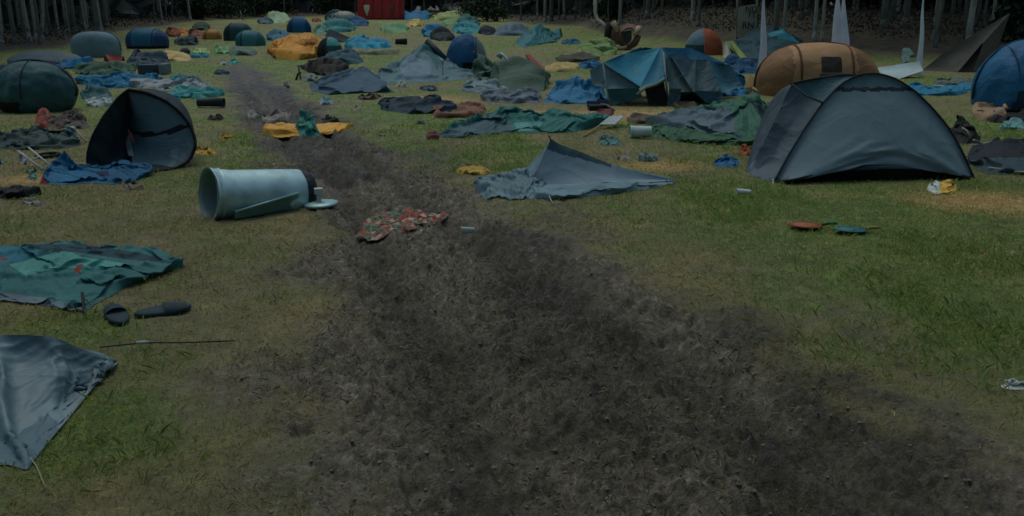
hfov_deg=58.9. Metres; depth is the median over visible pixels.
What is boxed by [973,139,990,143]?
tent pole
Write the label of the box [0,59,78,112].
popup tent
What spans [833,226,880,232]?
toy paddle
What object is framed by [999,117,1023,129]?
towel
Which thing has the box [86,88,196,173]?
popup tent
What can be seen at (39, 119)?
strap
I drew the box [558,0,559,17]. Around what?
forest tree
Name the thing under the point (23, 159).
paper
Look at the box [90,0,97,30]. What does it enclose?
forest tree
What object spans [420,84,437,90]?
cloth
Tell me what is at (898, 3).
forest tree
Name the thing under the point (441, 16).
tent
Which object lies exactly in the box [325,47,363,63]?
collapsed tent
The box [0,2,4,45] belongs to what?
birch tree
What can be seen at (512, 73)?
collapsed tent
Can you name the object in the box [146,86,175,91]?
blanket
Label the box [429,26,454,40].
collapsed tent
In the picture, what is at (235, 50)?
groundsheet
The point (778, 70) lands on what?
hoop tent
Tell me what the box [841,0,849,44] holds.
fabric spike
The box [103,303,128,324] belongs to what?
slipper
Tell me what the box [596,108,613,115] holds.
cloth scrap
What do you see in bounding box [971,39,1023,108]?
popup tent
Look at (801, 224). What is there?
toy paddle
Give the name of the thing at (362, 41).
collapsed tent
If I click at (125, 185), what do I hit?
cloth scrap
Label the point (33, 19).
birch tree
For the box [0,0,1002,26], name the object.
woods
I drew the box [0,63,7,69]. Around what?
collapsed tent
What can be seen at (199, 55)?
cloth
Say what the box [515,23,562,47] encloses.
collapsed tent
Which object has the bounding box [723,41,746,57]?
ridge tent
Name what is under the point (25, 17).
forest tree
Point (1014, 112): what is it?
jacket
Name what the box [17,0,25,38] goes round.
forest tree
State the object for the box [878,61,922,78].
canopy sheet
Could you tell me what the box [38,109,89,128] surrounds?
bundle
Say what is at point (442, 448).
mud
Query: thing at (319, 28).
collapsed tent
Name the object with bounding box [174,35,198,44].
collapsed tent
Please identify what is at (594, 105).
cool box
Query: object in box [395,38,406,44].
bin
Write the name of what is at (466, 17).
collapsed tent
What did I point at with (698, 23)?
forest tree
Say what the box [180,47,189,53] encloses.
collapsed tent
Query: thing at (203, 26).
collapsed tent
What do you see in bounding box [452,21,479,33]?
collapsed tent
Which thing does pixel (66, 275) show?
collapsed tent
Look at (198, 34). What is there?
collapsed tent
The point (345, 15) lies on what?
dome tent
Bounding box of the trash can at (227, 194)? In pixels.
[198,167,338,220]
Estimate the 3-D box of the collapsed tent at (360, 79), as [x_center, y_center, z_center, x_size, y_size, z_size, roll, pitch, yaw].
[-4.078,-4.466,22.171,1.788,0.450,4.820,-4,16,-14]
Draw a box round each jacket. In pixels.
[0,184,41,198]
[990,107,1023,122]
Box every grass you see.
[0,113,1023,515]
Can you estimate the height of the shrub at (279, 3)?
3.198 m
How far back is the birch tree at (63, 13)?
59.86 m
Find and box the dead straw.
[0,116,1023,515]
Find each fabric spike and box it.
[757,0,766,67]
[832,0,843,42]
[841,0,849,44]
[916,0,923,75]
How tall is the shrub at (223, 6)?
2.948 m
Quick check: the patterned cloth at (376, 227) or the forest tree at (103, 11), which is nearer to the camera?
the patterned cloth at (376, 227)
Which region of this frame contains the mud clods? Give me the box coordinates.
[239,150,1005,515]
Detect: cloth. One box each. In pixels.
[80,85,111,99]
[167,90,180,98]
[169,84,224,98]
[188,52,210,57]
[214,69,229,74]
[219,131,234,138]
[311,17,320,21]
[321,114,339,122]
[354,208,448,240]
[357,91,381,99]
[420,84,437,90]
[456,164,489,174]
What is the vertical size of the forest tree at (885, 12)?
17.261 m
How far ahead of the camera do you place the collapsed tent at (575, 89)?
18.97 m
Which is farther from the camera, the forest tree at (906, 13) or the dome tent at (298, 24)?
the dome tent at (298, 24)
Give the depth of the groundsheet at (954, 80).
22.87 m
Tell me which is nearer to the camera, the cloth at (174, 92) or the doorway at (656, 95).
the doorway at (656, 95)
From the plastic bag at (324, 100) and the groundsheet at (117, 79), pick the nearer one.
the plastic bag at (324, 100)
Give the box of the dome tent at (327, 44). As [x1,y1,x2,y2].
[317,36,341,56]
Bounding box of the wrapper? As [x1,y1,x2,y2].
[739,144,750,155]
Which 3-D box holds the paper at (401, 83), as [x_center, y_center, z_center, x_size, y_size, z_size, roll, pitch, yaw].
[-2.668,-4.223,21.936,0.261,0.107,0.887,-2,16,-6]
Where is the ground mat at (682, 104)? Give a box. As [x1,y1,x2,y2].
[673,100,697,108]
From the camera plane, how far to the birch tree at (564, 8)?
80.56 m
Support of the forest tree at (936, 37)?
on the ground at (890, 472)
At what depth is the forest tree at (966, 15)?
34.20 m
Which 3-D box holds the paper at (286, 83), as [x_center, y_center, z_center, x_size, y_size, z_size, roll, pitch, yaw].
[-5.492,-4.283,22.169,0.262,0.115,0.698,-5,17,-16]
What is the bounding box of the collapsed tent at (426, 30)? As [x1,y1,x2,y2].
[421,23,444,36]
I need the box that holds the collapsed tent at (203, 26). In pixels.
[192,22,210,30]
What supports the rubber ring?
on the ground at (890, 472)
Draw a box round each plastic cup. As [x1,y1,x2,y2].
[461,226,474,234]
[736,188,750,194]
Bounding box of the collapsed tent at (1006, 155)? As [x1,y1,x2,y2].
[967,136,1023,174]
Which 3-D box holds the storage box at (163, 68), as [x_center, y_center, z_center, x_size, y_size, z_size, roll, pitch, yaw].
[-9.991,-5.292,25.334,0.749,0.278,0.502,2,16,6]
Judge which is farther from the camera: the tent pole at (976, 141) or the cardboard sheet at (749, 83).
the cardboard sheet at (749, 83)
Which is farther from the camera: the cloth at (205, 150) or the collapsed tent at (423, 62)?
the collapsed tent at (423, 62)
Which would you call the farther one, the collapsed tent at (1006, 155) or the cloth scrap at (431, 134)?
the cloth scrap at (431, 134)
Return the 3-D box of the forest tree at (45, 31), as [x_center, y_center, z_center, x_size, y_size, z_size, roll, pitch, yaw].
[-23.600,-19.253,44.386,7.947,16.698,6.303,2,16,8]
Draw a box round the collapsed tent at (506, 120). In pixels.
[436,106,608,137]
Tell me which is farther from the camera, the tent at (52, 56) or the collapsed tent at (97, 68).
the tent at (52, 56)
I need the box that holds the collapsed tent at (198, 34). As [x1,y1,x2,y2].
[188,29,203,38]
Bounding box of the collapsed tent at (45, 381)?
[0,335,117,494]
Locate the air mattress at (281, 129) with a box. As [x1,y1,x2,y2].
[262,122,353,137]
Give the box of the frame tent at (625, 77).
[590,47,742,106]
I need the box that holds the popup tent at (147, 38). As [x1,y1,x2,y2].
[125,28,168,48]
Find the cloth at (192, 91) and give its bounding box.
[169,84,224,98]
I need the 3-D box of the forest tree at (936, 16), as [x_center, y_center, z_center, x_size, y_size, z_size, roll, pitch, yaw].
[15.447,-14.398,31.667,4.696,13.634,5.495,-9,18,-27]
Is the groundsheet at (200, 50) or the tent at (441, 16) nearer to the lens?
the groundsheet at (200, 50)
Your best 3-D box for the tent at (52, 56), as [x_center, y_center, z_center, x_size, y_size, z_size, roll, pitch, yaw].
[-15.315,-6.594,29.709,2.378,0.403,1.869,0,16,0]
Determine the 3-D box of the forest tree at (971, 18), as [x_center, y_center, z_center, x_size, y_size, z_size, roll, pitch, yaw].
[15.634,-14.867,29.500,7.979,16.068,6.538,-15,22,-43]
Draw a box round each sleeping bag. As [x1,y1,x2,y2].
[40,150,152,184]
[651,124,754,144]
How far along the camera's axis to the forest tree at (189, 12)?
88.55 m
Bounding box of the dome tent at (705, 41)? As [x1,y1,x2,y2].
[685,28,722,54]
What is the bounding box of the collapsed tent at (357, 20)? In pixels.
[347,15,368,25]
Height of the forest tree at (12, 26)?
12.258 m
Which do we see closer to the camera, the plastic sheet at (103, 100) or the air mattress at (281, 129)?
the air mattress at (281, 129)
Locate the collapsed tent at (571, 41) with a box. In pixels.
[561,38,579,44]
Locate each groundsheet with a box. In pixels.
[56,56,93,68]
[74,71,162,87]
[164,50,190,60]
[170,74,191,80]
[192,47,210,53]
[213,45,231,53]
[229,45,256,55]
[247,109,290,123]
[352,47,398,54]
[379,22,408,32]
[406,19,423,25]
[442,19,456,25]
[555,52,599,61]
[908,82,971,95]
[933,76,972,84]
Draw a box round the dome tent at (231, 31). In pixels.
[223,23,251,40]
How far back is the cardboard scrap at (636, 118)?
15.68 m
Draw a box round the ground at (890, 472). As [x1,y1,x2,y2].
[0,2,1023,515]
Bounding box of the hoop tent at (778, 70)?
[753,41,878,95]
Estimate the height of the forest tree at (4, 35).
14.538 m
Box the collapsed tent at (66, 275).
[0,240,183,315]
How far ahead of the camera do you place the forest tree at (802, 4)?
42.94 m
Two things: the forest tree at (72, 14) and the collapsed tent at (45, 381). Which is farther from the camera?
the forest tree at (72, 14)
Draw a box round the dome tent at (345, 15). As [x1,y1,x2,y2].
[333,11,353,19]
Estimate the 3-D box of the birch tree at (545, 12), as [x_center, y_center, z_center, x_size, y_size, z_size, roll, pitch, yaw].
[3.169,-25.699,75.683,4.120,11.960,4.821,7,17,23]
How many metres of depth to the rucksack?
13.32 m
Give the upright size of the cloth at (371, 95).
0.109 m
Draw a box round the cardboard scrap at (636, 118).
[627,112,651,123]
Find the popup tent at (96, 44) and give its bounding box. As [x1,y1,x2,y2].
[70,31,121,57]
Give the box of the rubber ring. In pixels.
[35,151,60,158]
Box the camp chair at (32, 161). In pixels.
[17,147,49,169]
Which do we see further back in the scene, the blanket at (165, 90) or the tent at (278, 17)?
the tent at (278, 17)
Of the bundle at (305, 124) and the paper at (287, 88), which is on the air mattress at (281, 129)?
the bundle at (305, 124)
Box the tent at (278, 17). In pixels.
[266,11,289,22]
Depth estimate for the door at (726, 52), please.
29.20 m
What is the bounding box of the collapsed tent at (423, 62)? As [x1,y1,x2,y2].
[377,43,474,83]
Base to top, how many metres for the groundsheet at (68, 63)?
0.315 m
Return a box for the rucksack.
[950,115,980,143]
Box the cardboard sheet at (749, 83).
[744,74,753,92]
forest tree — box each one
[1,9,6,41]
[6,0,17,44]
[14,0,19,26]
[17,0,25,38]
[20,0,32,41]
[33,0,41,43]
[39,0,47,35]
[44,0,50,30]
[69,0,77,33]
[79,0,86,29]
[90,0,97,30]
[94,0,103,30]
[99,0,109,27]
[158,0,163,24]
[186,0,191,19]
[519,0,521,20]
[548,0,553,21]
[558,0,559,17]
[644,0,650,19]
[690,0,695,20]
[696,0,701,26]
[773,0,780,30]
[796,0,804,19]
[804,0,809,15]
[851,0,856,14]
[856,0,859,11]
[879,0,889,28]
[889,0,894,20]
[896,0,900,11]
[900,0,911,28]
[930,0,944,41]
[932,0,943,47]
[948,0,954,23]
[964,0,967,35]
[965,0,977,38]
[975,0,981,25]
[981,0,988,29]
[990,0,996,23]
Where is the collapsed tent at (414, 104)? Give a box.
[378,94,456,113]
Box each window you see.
[400,58,431,79]
[821,57,841,71]
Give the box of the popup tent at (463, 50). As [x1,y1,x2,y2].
[446,33,485,68]
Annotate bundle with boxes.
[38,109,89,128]
[295,109,323,137]
[462,78,507,91]
[901,48,913,62]
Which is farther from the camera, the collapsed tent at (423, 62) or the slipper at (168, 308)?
the collapsed tent at (423, 62)
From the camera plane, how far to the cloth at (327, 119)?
15.58 m
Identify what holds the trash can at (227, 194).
on the ground at (890, 472)
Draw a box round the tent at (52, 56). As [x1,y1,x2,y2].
[7,50,79,63]
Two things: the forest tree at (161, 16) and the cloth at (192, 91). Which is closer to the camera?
the cloth at (192, 91)
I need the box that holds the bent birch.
[593,0,605,28]
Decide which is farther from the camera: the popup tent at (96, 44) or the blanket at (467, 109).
the popup tent at (96, 44)
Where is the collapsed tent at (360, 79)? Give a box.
[309,66,394,94]
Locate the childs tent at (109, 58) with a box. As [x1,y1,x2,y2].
[104,54,124,61]
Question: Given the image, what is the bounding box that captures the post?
[295,64,300,79]
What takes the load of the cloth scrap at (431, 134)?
on the ground at (890, 472)
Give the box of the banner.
[736,0,757,38]
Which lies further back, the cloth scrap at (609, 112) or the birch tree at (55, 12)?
the birch tree at (55, 12)
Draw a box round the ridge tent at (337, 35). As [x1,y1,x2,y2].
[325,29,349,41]
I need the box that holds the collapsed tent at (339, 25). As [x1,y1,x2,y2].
[322,18,355,31]
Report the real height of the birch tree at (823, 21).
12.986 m
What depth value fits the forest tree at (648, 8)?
52.90 m
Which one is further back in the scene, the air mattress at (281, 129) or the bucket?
the air mattress at (281, 129)
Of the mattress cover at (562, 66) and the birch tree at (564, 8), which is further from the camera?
the birch tree at (564, 8)
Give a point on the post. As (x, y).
(298, 74)
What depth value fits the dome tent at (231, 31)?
45.80 m
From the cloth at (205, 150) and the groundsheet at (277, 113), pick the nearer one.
the cloth at (205, 150)
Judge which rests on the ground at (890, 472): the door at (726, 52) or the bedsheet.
the bedsheet
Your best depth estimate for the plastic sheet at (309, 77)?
23.47 m
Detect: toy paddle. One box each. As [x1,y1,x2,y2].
[789,221,836,228]
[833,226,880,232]
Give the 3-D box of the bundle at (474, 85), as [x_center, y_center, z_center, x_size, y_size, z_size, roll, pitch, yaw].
[-0.624,-4.058,21.121,1.110,0.235,1.712,0,16,0]
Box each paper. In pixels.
[18,153,27,163]
[282,81,292,85]
[285,85,293,90]
[354,105,361,110]
[396,80,406,86]
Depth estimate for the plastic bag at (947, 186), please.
9.83 m
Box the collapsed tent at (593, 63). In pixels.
[579,59,600,68]
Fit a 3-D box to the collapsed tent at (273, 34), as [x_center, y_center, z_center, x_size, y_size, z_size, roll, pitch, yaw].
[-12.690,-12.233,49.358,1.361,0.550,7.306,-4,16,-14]
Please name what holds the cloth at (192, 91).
on the ground at (890, 472)
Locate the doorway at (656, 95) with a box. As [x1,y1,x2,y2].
[645,81,667,106]
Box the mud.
[190,134,998,515]
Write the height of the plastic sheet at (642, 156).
0.093 m
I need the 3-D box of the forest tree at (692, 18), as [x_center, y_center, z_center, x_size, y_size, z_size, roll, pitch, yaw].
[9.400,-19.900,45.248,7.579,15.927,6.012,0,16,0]
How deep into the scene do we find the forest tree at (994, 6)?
34.17 m
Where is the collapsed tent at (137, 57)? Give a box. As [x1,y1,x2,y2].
[126,49,169,67]
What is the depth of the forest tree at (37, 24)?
40.31 m
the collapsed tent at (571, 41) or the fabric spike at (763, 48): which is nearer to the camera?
the fabric spike at (763, 48)
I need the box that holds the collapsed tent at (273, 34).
[266,28,289,40]
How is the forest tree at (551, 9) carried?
on the ground at (890, 472)
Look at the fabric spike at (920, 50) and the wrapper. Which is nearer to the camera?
the wrapper
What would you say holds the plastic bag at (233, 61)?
on the ground at (890, 472)
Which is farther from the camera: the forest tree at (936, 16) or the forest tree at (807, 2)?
the forest tree at (807, 2)
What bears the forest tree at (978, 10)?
on the ground at (890, 472)
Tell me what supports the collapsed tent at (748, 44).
on the ground at (890, 472)
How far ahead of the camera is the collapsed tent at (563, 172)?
10.11 m
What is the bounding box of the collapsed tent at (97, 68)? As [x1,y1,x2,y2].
[74,61,136,74]
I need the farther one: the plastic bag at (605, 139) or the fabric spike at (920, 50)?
the fabric spike at (920, 50)
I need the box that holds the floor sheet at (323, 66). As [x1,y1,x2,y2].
[299,56,348,75]
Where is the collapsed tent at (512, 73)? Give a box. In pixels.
[489,56,550,90]
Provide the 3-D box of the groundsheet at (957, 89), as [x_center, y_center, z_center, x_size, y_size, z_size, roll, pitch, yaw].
[9.769,-3.929,20.849,1.376,0.140,3.246,10,19,31]
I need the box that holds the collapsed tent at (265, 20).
[257,16,273,23]
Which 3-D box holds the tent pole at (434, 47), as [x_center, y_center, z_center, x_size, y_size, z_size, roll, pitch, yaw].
[-2.119,-5.781,25.210,0.671,0.640,0.200,6,17,21]
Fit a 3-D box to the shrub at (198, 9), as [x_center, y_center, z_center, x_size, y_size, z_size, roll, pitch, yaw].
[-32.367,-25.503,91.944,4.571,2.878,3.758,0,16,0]
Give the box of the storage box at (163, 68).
[137,63,171,73]
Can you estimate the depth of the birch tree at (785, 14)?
37.35 m
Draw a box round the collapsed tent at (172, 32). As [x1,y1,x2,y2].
[165,27,180,36]
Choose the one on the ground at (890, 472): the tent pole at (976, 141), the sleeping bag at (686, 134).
the sleeping bag at (686, 134)
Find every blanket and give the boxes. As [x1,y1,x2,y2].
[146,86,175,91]
[433,101,485,117]
[971,102,1007,120]
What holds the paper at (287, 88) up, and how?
on the ground at (890, 472)
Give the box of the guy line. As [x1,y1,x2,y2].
[100,340,234,347]
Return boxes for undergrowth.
[0,0,1023,44]
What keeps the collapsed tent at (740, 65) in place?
on the ground at (890, 472)
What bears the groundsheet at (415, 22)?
on the ground at (890, 472)
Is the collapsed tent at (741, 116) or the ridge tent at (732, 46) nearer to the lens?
the collapsed tent at (741, 116)
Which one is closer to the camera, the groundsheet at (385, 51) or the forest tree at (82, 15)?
the groundsheet at (385, 51)
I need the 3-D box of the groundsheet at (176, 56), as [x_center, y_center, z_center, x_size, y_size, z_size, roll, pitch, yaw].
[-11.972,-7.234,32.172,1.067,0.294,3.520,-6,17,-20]
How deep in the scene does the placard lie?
14.63 m
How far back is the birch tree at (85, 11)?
55.77 m
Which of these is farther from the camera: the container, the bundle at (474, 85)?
the container
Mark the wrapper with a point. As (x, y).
(744, 149)
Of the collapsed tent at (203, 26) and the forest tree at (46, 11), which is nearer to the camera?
the forest tree at (46, 11)
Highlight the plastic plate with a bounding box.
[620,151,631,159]
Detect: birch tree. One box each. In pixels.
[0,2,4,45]
[29,0,37,40]
[40,0,44,39]
[53,0,60,34]
[61,0,65,25]
[63,0,70,33]
[79,1,82,25]
[82,0,88,29]
[543,0,546,21]
[562,0,565,18]
[618,0,621,23]
[782,0,787,30]
[812,0,818,40]
[819,0,826,40]
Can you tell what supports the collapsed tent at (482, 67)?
on the ground at (890, 472)
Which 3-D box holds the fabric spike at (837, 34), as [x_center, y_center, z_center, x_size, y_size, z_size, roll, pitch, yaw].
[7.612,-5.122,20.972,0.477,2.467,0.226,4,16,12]
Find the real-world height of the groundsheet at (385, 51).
0.240 m
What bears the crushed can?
on the ground at (890, 472)
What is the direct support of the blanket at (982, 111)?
on the ground at (890, 472)
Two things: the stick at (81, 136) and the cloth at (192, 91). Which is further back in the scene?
the cloth at (192, 91)
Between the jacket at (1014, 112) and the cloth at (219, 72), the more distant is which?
the cloth at (219, 72)
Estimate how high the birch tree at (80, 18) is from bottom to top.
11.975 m
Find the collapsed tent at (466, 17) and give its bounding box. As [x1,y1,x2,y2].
[457,14,480,24]
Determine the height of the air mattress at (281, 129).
0.172 m
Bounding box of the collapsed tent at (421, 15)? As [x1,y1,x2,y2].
[403,9,432,19]
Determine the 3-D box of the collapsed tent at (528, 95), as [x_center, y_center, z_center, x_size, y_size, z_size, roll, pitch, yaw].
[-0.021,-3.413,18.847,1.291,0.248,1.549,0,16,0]
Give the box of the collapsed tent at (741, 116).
[645,92,771,138]
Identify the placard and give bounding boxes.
[584,116,623,136]
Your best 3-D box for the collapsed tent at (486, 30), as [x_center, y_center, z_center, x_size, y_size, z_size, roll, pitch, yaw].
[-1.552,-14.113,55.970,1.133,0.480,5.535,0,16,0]
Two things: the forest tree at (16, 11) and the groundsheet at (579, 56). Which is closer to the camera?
the groundsheet at (579, 56)
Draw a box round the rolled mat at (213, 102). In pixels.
[196,98,225,106]
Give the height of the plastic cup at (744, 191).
0.076 m
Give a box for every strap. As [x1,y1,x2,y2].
[35,108,50,127]
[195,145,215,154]
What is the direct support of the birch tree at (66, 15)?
on the ground at (890, 472)
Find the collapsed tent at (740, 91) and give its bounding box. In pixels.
[722,70,748,95]
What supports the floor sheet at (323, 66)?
on the ground at (890, 472)
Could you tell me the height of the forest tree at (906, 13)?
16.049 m
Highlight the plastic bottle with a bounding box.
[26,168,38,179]
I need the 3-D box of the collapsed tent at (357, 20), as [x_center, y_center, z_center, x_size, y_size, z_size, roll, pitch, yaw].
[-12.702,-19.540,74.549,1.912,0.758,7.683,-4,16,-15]
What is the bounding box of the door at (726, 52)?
[723,42,728,57]
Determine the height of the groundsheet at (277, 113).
0.203 m
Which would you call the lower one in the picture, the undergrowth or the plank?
the plank
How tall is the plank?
0.467 m
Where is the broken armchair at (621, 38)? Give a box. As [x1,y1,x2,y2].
[604,20,641,49]
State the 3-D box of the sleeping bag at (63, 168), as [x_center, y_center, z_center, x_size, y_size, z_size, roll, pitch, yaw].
[-4.954,-1.161,10.810,1.420,0.325,1.449,0,16,0]
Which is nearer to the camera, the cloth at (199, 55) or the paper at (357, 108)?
the paper at (357, 108)
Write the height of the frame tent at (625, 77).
1.116 m
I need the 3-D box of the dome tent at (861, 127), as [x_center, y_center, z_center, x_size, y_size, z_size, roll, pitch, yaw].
[4.102,-1.734,11.318,2.559,1.206,2.720,0,16,0]
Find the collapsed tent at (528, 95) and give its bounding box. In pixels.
[480,87,541,103]
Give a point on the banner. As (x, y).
(746, 18)
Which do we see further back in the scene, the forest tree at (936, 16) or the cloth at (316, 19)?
the cloth at (316, 19)
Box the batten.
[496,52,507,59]
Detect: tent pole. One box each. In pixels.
[424,38,446,59]
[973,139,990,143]
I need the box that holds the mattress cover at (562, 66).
[545,62,578,71]
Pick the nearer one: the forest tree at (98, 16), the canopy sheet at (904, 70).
the canopy sheet at (904, 70)
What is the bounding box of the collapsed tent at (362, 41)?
[344,35,390,49]
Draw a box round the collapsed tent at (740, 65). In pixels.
[724,53,756,73]
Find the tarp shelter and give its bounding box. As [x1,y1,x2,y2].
[923,14,1009,71]
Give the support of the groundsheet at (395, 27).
on the ground at (890, 472)
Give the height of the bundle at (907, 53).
0.430 m
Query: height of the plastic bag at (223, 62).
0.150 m
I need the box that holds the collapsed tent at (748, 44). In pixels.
[734,25,802,66]
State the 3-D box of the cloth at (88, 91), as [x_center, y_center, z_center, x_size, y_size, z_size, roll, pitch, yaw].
[-8.872,-3.556,19.312,0.625,0.264,1.459,-7,17,-23]
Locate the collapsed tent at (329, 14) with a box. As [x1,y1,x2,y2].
[324,9,340,20]
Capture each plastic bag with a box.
[62,126,77,136]
[220,59,227,64]
[229,58,238,63]
[319,96,333,104]
[599,134,621,145]
[714,154,739,166]
[927,179,956,193]
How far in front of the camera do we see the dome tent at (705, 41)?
34.00 m
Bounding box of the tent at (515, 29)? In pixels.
[494,22,528,35]
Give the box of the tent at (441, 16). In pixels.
[432,10,461,20]
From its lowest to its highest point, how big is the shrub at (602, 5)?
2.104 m
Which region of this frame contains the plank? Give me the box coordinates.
[525,54,544,70]
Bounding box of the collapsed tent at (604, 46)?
[577,37,617,55]
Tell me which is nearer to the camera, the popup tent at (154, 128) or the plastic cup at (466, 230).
the plastic cup at (466, 230)
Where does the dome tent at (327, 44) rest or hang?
on the ground at (890, 472)
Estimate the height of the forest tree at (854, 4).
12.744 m
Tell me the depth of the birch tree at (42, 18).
43.52 m
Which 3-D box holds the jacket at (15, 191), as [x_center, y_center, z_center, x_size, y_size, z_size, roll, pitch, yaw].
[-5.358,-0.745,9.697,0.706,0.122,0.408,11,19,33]
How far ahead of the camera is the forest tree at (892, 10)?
40.87 m
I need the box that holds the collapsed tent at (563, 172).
[473,135,676,204]
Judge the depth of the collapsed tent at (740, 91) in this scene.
19.85 m
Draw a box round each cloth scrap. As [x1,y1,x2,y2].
[118,180,143,189]
[427,131,439,138]
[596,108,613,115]
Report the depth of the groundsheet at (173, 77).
23.05 m
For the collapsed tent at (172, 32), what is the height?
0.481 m
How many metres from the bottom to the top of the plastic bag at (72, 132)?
0.216 m
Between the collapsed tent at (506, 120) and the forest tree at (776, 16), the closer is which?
the collapsed tent at (506, 120)
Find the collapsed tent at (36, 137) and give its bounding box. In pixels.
[0,125,80,149]
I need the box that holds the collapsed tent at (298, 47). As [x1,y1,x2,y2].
[267,32,321,59]
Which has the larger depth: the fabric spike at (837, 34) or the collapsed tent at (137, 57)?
the collapsed tent at (137, 57)
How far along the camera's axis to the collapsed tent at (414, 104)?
17.17 m
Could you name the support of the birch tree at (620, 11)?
on the ground at (890, 472)
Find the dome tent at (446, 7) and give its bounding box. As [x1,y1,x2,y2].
[442,3,462,11]
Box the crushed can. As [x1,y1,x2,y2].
[1001,378,1023,389]
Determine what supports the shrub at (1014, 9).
on the ground at (890, 472)
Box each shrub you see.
[168,0,213,19]
[207,0,255,17]
[262,0,299,14]
[455,0,514,21]
[584,0,631,19]
[989,0,1023,41]
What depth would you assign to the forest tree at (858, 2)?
48.26 m
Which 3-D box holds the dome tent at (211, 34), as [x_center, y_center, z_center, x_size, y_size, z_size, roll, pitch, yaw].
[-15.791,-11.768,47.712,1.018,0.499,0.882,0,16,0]
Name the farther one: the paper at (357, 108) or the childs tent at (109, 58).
the childs tent at (109, 58)
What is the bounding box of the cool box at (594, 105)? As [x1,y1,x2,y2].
[587,101,614,110]
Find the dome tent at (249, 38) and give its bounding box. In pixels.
[235,30,265,45]
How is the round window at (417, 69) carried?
in the collapsed tent at (423, 62)
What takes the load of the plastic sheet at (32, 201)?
on the ground at (890, 472)
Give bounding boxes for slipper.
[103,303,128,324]
[134,302,190,317]
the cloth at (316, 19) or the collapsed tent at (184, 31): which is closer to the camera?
the collapsed tent at (184, 31)
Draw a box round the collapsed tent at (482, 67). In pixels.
[471,54,491,80]
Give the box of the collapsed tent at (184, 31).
[179,27,188,34]
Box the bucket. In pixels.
[629,125,651,137]
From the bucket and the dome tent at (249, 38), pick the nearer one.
the bucket
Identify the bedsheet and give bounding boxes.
[129,74,210,89]
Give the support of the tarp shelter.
on the ground at (890, 472)
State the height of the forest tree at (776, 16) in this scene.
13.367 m
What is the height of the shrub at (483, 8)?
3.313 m
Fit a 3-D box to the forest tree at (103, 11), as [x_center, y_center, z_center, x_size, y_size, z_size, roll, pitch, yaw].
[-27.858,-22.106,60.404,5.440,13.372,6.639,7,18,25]
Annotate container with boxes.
[357,0,404,18]
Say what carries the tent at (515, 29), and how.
on the ground at (890, 472)
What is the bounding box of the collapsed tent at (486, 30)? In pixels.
[478,25,495,34]
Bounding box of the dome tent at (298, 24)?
[287,17,311,32]
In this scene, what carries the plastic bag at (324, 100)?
on the ground at (890, 472)
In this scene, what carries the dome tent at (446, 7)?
on the ground at (890, 472)
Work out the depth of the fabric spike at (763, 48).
21.02 m
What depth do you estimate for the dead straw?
6.16 m
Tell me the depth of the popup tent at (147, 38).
38.30 m
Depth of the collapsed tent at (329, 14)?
90.17 m
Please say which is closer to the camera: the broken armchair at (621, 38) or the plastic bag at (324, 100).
the plastic bag at (324, 100)
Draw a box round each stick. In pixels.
[75,129,86,142]
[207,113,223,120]
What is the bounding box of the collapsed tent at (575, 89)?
[543,75,607,103]
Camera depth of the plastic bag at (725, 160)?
11.43 m
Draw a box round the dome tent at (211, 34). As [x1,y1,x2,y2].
[202,30,221,39]
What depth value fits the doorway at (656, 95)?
17.76 m
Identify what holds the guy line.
on the ground at (890, 472)
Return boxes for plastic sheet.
[21,197,43,205]
[84,94,114,106]
[299,73,317,81]
[638,152,658,160]
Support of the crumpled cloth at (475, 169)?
on the ground at (890, 472)
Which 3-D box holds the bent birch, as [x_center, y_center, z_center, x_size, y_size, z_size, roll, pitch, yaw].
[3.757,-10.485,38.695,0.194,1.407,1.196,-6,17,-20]
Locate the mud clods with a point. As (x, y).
(567, 436)
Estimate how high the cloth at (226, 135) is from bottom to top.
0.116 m
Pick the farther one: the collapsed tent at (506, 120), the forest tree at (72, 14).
the forest tree at (72, 14)
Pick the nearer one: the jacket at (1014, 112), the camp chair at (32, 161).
the camp chair at (32, 161)
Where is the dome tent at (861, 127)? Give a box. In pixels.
[746,72,974,183]
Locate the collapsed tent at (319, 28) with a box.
[313,24,326,32]

